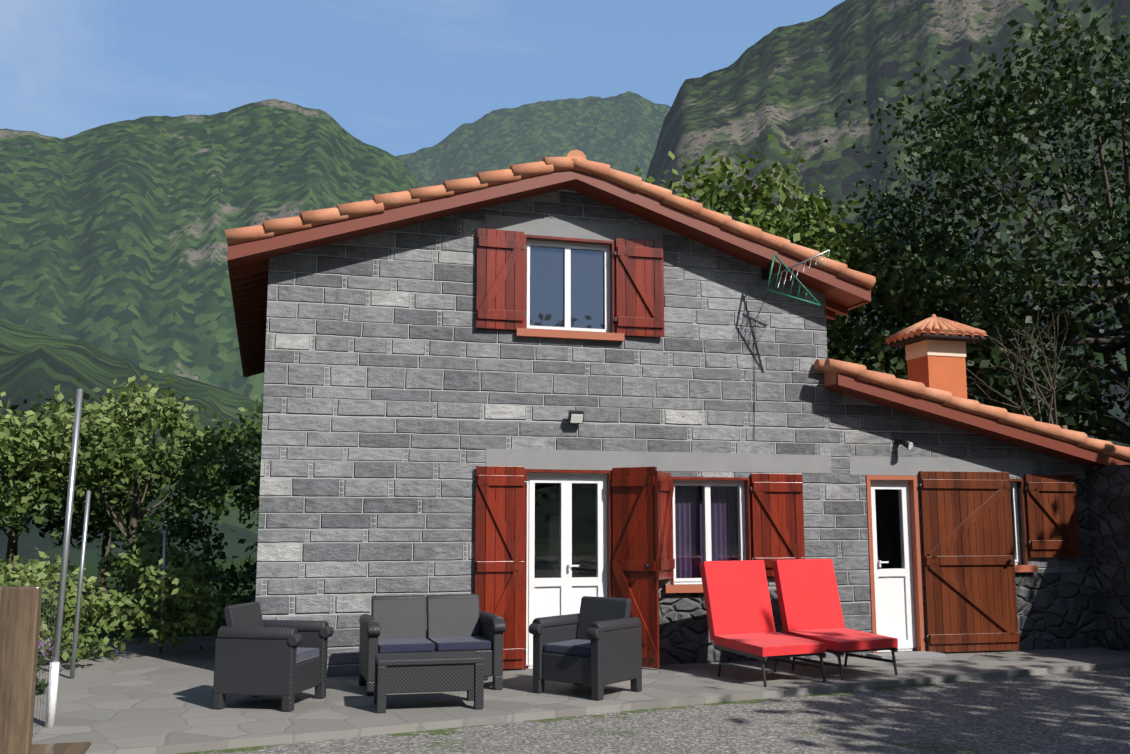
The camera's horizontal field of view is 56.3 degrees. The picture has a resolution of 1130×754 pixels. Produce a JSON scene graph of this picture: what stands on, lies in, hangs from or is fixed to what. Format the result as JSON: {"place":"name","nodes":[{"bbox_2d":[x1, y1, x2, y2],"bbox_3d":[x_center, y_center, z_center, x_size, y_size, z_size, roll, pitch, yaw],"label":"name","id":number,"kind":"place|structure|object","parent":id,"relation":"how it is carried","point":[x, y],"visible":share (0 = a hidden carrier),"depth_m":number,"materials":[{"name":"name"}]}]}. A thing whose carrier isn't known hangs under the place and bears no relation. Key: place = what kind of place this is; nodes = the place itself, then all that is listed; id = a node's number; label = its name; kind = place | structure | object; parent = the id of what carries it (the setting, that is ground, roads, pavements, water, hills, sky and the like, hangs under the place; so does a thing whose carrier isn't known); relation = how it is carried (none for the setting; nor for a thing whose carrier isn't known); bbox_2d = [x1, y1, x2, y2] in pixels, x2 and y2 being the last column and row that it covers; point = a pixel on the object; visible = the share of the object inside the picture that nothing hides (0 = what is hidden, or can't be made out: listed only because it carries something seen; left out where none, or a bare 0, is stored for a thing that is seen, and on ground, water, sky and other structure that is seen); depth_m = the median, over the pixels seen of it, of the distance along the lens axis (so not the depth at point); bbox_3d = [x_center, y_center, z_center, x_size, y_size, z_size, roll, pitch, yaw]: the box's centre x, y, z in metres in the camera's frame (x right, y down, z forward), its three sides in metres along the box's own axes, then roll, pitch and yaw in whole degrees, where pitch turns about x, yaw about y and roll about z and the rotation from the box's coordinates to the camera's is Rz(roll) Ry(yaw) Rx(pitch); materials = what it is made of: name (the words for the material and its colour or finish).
{"place":"outdoors","nodes":[
{"label":"outdoors","id":0,"kind":"place"},
{"bbox_2d":[0,586,90,753],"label":"fence post","id":1,"kind":"object","parent":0,"point":[20,608],"visible":1,"depth_m":6.93,"materials":[{"name":"brown wood"}]},
{"bbox_2d":[32,580,59,735],"bbox_3d":[-3.766,2.023,7.585,0.002,1.050,1.162,2,-8,-16],"label":"fence wire","id":2,"kind":"object","parent":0,"point":[43,657],"visible":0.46,"depth_m":7.74,"materials":[{"name":"grey metal"}]},
{"bbox_2d":[0,99,420,402],"bbox_3d":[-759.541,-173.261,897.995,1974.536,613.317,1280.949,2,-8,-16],"label":"mountain","id":3,"kind":"structure","parent":0,"point":[113,241],"depth_m":1170.31,"materials":[{"name":"green plant"}]},
{"bbox_2d":[0,0,844,155],"label":"sky","id":4,"kind":"structure","parent":0,"point":[399,76],"materials":[{"name":"blue"}]},
{"bbox_2d":[396,91,670,186],"bbox_3d":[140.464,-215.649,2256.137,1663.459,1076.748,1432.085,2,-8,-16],"label":"mountain","id":5,"kind":"structure","parent":0,"point":[620,132],"depth_m":2501.64,"materials":[{"name":"green plant"}]},
{"bbox_2d":[0,558,1129,753],"bbox_3d":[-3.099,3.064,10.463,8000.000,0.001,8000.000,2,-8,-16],"label":"ground","id":6,"kind":"structure","parent":0,"point":[1083,712],"depth_m":8.39,"materials":[{"name":"grey gravel"}]},
{"bbox_2d":[0,547,85,653],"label":"shrub","id":7,"kind":"object","parent":6,"relation":"on","point":[40,565],"visible":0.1,"depth_m":12.36,"materials":[{"name":"green plant"}]},
{"bbox_2d":[0,391,92,532],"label":"tree","id":8,"kind":"object","parent":6,"relation":"on","point":[8,450],"visible":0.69,"depth_m":16.52,"materials":[{"name":"green plant"}]},
{"bbox_2d":[0,385,139,573],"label":"tree","id":9,"kind":"object","parent":6,"relation":"on","point":[12,544],"visible":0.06,"depth_m":24.32,"materials":[{"name":"green plant"}]},
{"bbox_2d":[0,555,152,663],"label":"shrub","id":10,"kind":"object","parent":6,"relation":"on","point":[85,644],"visible":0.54,"depth_m":11.65,"materials":[{"name":"green plant"}]},
{"bbox_2d":[52,389,166,678],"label":"fence poles","id":11,"kind":"object","parent":6,"relation":"on","point":[67,531],"visible":0.85,"depth_m":8.35,"materials":[{"name":"silver metal"}]},
{"bbox_2d":[0,387,248,599],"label":"tree","id":12,"kind":"object","parent":6,"relation":"on","point":[100,519],"visible":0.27,"depth_m":22.46,"materials":[{"name":"green plant"}]},
{"bbox_2d":[0,369,261,618],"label":"tree","id":13,"kind":"object","parent":6,"relation":"on","point":[103,462],"visible":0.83,"depth_m":17.70,"materials":[{"name":"green plant"}]},
{"bbox_2d":[81,545,238,649],"bbox_3d":[-4.651,2.602,12.558,1.813,1.216,1.554,-1,-8,7],"label":"shrub","id":14,"kind":"object","parent":6,"relation":"on","point":[169,587],"visible":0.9,"depth_m":12.22,"materials":[{"name":"green plant"}]},
{"bbox_2d":[92,503,257,626],"bbox_3d":[-5.608,2.878,16.012,2.154,1.928,2.588,-4,-9,28],"label":"shrub","id":15,"kind":"object","parent":6,"relation":"on","point":[181,531],"visible":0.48,"depth_m":15.96,"materials":[{"name":"green plant"}]},
{"bbox_2d":[180,399,262,543],"bbox_3d":[-7.454,3.095,30.372,6.805,5.427,6.838,-4,-9,29],"label":"tree","id":16,"kind":"object","parent":6,"relation":"on","point":[255,429],"visible":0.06,"depth_m":29.94,"materials":[{"name":"green plant"}]},
{"bbox_2d":[255,188,834,676],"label":"walls","id":17,"kind":"structure","parent":6,"relation":"on","point":[403,392],"depth_m":11.41,"materials":[{"name":"grey stone"}]},
{"bbox_2d":[474,466,526,668],"bbox_3d":[-0.683,2.016,11.244,0.558,2.130,0.063,3,-8,-18],"label":"shutter door","id":18,"kind":"structure","parent":17,"relation":"attached to","point":[499,540],"depth_m":11.25,"materials":[{"name":"red wood"}]},
{"bbox_2d":[476,228,525,329],"bbox_3d":[-0.702,-1.080,11.669,0.558,1.120,0.063,3,-8,-18],"label":"shutter","id":19,"kind":"object","parent":17,"relation":"attached to","point":[499,279],"visible":0.94,"depth_m":11.65,"materials":[{"name":"red wood"}]},
{"bbox_2d":[224,150,875,376],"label":"roof","id":20,"kind":"structure","parent":17,"relation":"on","point":[842,287],"depth_m":11.78,"materials":[{"name":"ceramic"}]},
{"bbox_2d":[523,469,612,669],"bbox_3d":[-0.025,2.106,11.718,1.004,2.122,0.492,2,-8,-16],"label":"french door","id":21,"kind":"structure","parent":17,"relation":"in","point":[568,546],"depth_m":11.67,"materials":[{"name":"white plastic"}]},
{"bbox_2d":[515,234,624,341],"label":"window","id":22,"kind":"structure","parent":17,"relation":"attached to","point":[569,288],"depth_m":12.02,"materials":[{"name":"white plastic"}]},
{"bbox_2d":[568,410,583,423],"bbox_3d":[0.116,0.444,11.666,0.162,0.145,0.148,2,-8,-16],"label":"floodlight","id":23,"kind":"object","parent":17,"relation":"attached to","point":[575,417],"visible":1,"depth_m":11.61,"materials":[{"name":"black plastic"}]},
{"bbox_2d":[610,467,658,667],"bbox_3d":[0.731,2.043,11.437,0.558,2.130,0.123,-5,-9,31],"label":"shutter door","id":24,"kind":"structure","parent":17,"relation":"attached to","point":[635,581],"depth_m":11.46,"materials":[{"name":"red wood"}]},
{"bbox_2d":[614,238,663,336],"bbox_3d":[0.851,-1.025,12.098,0.588,1.130,0.063,2,-8,-13],"label":"shutter","id":25,"kind":"object","parent":17,"relation":"attached to","point":[639,265],"visible":0.96,"depth_m":12.08,"materials":[{"name":"red wood"}]},
{"bbox_2d":[655,471,674,579],"bbox_3d":[1.103,1.628,11.612,0.063,1.160,0.548,-3,-9,22],"label":"shutter window","id":26,"kind":"structure","parent":17,"relation":"attached to","point":[664,491],"depth_m":11.51,"materials":[{"name":"red wood"}]},
{"bbox_2d":[664,477,751,592],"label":"window","id":27,"kind":"structure","parent":17,"relation":"attached to","point":[711,518],"depth_m":12.19,"materials":[{"name":"white plastic"}]},
{"bbox_2d":[485,214,1032,476],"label":"lintel bands","id":28,"kind":"object","parent":17,"relation":"attached to","point":[668,461],"visible":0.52,"depth_m":12.11,"materials":[{"name":"concrete"}]},
{"bbox_2d":[750,473,804,575],"bbox_3d":[2.446,1.699,12.157,0.638,1.170,0.064,1,-8,-10],"label":"shutter window","id":29,"kind":"structure","parent":17,"relation":"attached to","point":[777,517],"depth_m":12.15,"materials":[{"name":"red wood"}]},
{"bbox_2d":[754,249,829,431],"bbox_3d":[2.518,-0.381,12.027,0.519,2.134,1.039,7,-11,-42],"label":"tv antenna","id":30,"kind":"object","parent":17,"relation":"attached to","point":[766,274],"visible":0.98,"depth_m":12.12,"materials":[{"name":"green metal"}]},
{"bbox_2d":[659,479,1096,664],"bbox_3d":[3.843,2.239,12.595,5.848,2.100,0.070,2,-8,-16],"label":"stone wall base","id":31,"kind":"object","parent":17,"relation":"attached to","point":[1055,611],"visible":0.55,"depth_m":13.05,"materials":[{"name":"grey stone"}]},
{"bbox_2d":[634,125,916,364],"bbox_3d":[3.318,-0.203,24.878,9.196,10.454,9.160,2,-8,-16],"label":"tree","id":32,"kind":"object","parent":6,"relation":"on","point":[780,223],"visible":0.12,"depth_m":22.94,"materials":[{"name":"green leaf"},{"name":"bark"}]},
{"bbox_2d":[770,209,1020,390],"bbox_3d":[6.510,0.306,26.194,9.138,9.833,8.070,-1,-8,7],"label":"tree","id":33,"kind":"object","parent":6,"relation":"on","point":[855,313],"visible":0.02,"depth_m":25.89,"materials":[{"name":"green plant"}]},
{"bbox_2d":[829,390,1084,656],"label":"annex walls","id":34,"kind":"structure","parent":6,"relation":"on","point":[859,427],"depth_m":12.73,"materials":[{"name":"grey stone"}]},
{"bbox_2d":[866,475,924,652],"bbox_3d":[3.878,2.252,12.842,0.694,2.082,0.492,2,-8,-16],"label":"annex door","id":35,"kind":"structure","parent":34,"relation":"in","point":[895,561],"depth_m":12.71,"materials":[{"name":"white plastic"}]},
{"bbox_2d":[895,438,912,449],"bbox_3d":[4.096,0.808,12.742,0.099,0.146,0.240,4,-9,-26],"label":"outdoor light","id":36,"kind":"object","parent":34,"relation":"attached to","point":[907,444],"visible":1,"depth_m":12.69,"materials":[{"name":"black plastic"}]},
{"bbox_2d":[885,314,987,398],"bbox_3d":[5.322,0.199,15.098,1.144,2.230,1.038,2,-8,-16],"label":"chimney","id":37,"kind":"object","parent":34,"relation":"on","point":[934,346],"visible":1,"depth_m":14.91,"materials":[{"name":"paint"}]},
{"bbox_2d":[919,471,1019,651],"bbox_3d":[4.905,2.220,12.783,1.238,2.150,0.128,2,-8,-13],"label":"wooden door shutter","id":38,"kind":"object","parent":34,"relation":"attached to","point":[969,567],"visible":0.98,"depth_m":12.80,"materials":[{"name":"brown wood"}]},
{"bbox_2d":[814,358,1129,466],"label":"annex roof","id":39,"kind":"structure","parent":34,"relation":"on","point":[860,381],"depth_m":12.78,"materials":[{"name":"orange ceramic"}]},
{"bbox_2d":[1010,479,1037,571],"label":"annex window","id":40,"kind":"structure","parent":34,"relation":"in","point":[1019,530],"depth_m":13.22,"materials":[{"name":"white plastic"}]},
{"bbox_2d":[1024,474,1079,557],"bbox_3d":[6.099,1.737,13.230,0.718,1.030,0.063,2,-8,-12],"label":"window shutter","id":41,"kind":"object","parent":34,"relation":"attached to","point":[1052,517],"visible":1,"depth_m":13.21,"materials":[{"name":"brown wood"}]},
{"bbox_2d":[809,0,1129,445],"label":"tree","id":42,"kind":"object","parent":6,"relation":"on","point":[993,124],"visible":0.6,"depth_m":20.79,"materials":[{"name":"green plant"}]},
{"bbox_2d":[830,209,1129,439],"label":"tree","id":43,"kind":"object","parent":6,"relation":"on","point":[993,356],"visible":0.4,"depth_m":19.58,"materials":[{"name":"green plant"}]},
{"bbox_2d":[966,299,1093,424],"bbox_3d":[7.855,1.476,18.103,2.728,5.255,4.012,-2,-8,16],"label":"bare tree","id":44,"kind":"object","parent":6,"relation":"on","point":[1051,390],"visible":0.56,"depth_m":17.51,"materials":[{"name":"brown plant"}]},
{"bbox_2d":[1078,377,1129,420],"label":"bare tree","id":45,"kind":"object","parent":6,"relation":"on","point":[1124,386],"visible":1,"depth_m":18.14,"materials":[{"name":"brown plant"}]},
{"bbox_2d":[1085,464,1129,651],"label":"boundary wall","id":46,"kind":"structure","parent":6,"relation":"on","point":[1108,495],"depth_m":13.07,"materials":[{"name":"grey stone"}]},
{"bbox_2d":[0,321,1129,563],"bbox_3d":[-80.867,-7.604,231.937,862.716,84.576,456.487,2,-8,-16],"label":"hill","id":47,"kind":"structure","parent":0,"point":[34,365],"depth_m":121.64,"materials":[{"name":"green plant"}]},
{"bbox_2d":[32,636,1129,753],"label":"patio","id":48,"kind":"structure","parent":0,"point":[136,696],"depth_m":9.53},
{"bbox_2d":[35,639,58,695],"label":"flower plant leaves","id":49,"kind":"object","parent":48,"relation":"on","point":[39,683],"depth_m":9.52,"materials":[{"name":"green plant"}]},
{"bbox_2d":[45,662,59,727],"bbox_3d":[-3.926,2.431,8.091,0.070,0.481,0.068,2,-8,-16],"label":"pole sleeve","id":50,"kind":"object","parent":48,"relation":"on","point":[53,687],"visible":0.84,"depth_m":8.07,"materials":[{"name":"white plastic"}]},
{"bbox_2d":[20,515,250,651],"bbox_3d":[-5.526,2.644,13.758,2.670,1.675,2.246,1,-8,-4],"label":"shrub","id":51,"kind":"object","parent":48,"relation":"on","point":[196,573],"visible":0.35,"depth_m":13.80,"materials":[{"name":"green plant"}]},
{"bbox_2d":[212,601,333,711],"bbox_3d":[-2.511,2.400,9.169,0.750,0.840,0.774,-1,-8,10],"label":"armchair","id":52,"kind":"object","parent":48,"relation":"on","point":[256,655],"visible":1,"depth_m":8.84,"materials":[{"name":"wicker"}]},
{"bbox_2d":[374,651,483,712],"bbox_3d":[-1.166,2.588,9.003,0.880,0.420,0.520,2,-8,-13],"label":"coffee table","id":53,"kind":"object","parent":48,"relation":"on","point":[421,672],"visible":1,"depth_m":8.80,"materials":[{"name":"wicker"}]},
{"bbox_2d":[358,594,505,695],"bbox_3d":[-1.275,2.520,10.036,1.284,0.840,0.750,2,-8,-17],"label":"sofa","id":54,"kind":"object","parent":48,"relation":"on","point":[455,622],"visible":0.9,"depth_m":10.18,"materials":[{"name":"wicker"}]},
{"bbox_2d":[529,596,641,700],"bbox_3d":[0.194,2.483,9.768,0.774,0.840,0.750,-6,-10,37],"label":"armchair","id":55,"kind":"object","parent":48,"relation":"on","point":[595,643],"visible":1,"depth_m":9.65,"materials":[{"name":"wicker"}]},
{"bbox_2d":[699,560,825,686],"bbox_3d":[1.993,2.460,10.720,0.780,1.151,1.047,4,-9,-27],"label":"lounge chair","id":56,"kind":"object","parent":48,"relation":"on","point":[740,618],"visible":1,"depth_m":10.94,"materials":[{"name":"red fabric"}]},
{"bbox_2d":[772,559,897,679],"bbox_3d":[2.837,2.520,11.151,0.780,1.151,1.047,4,-9,-27],"label":"lounge chair","id":57,"kind":"object","parent":48,"relation":"on","point":[808,599],"visible":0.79,"depth_m":11.38,"materials":[{"name":"red fabric"}]},
{"bbox_2d":[867,651,945,658],"bbox_3d":[3.984,3.244,12.327,0.850,0.035,0.311,2,-8,-16],"label":"doorstep","id":58,"kind":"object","parent":48,"relation":"on","point":[912,654],"depth_m":12.24,"materials":[{"name":"concrete"}]},
{"bbox_2d":[645,0,1129,423],"bbox_3d":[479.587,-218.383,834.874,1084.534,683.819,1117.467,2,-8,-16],"label":"mountain","id":59,"kind":"structure","parent":0,"point":[792,89],"depth_m":828.29,"materials":[{"name":"green plant"}]}
]}

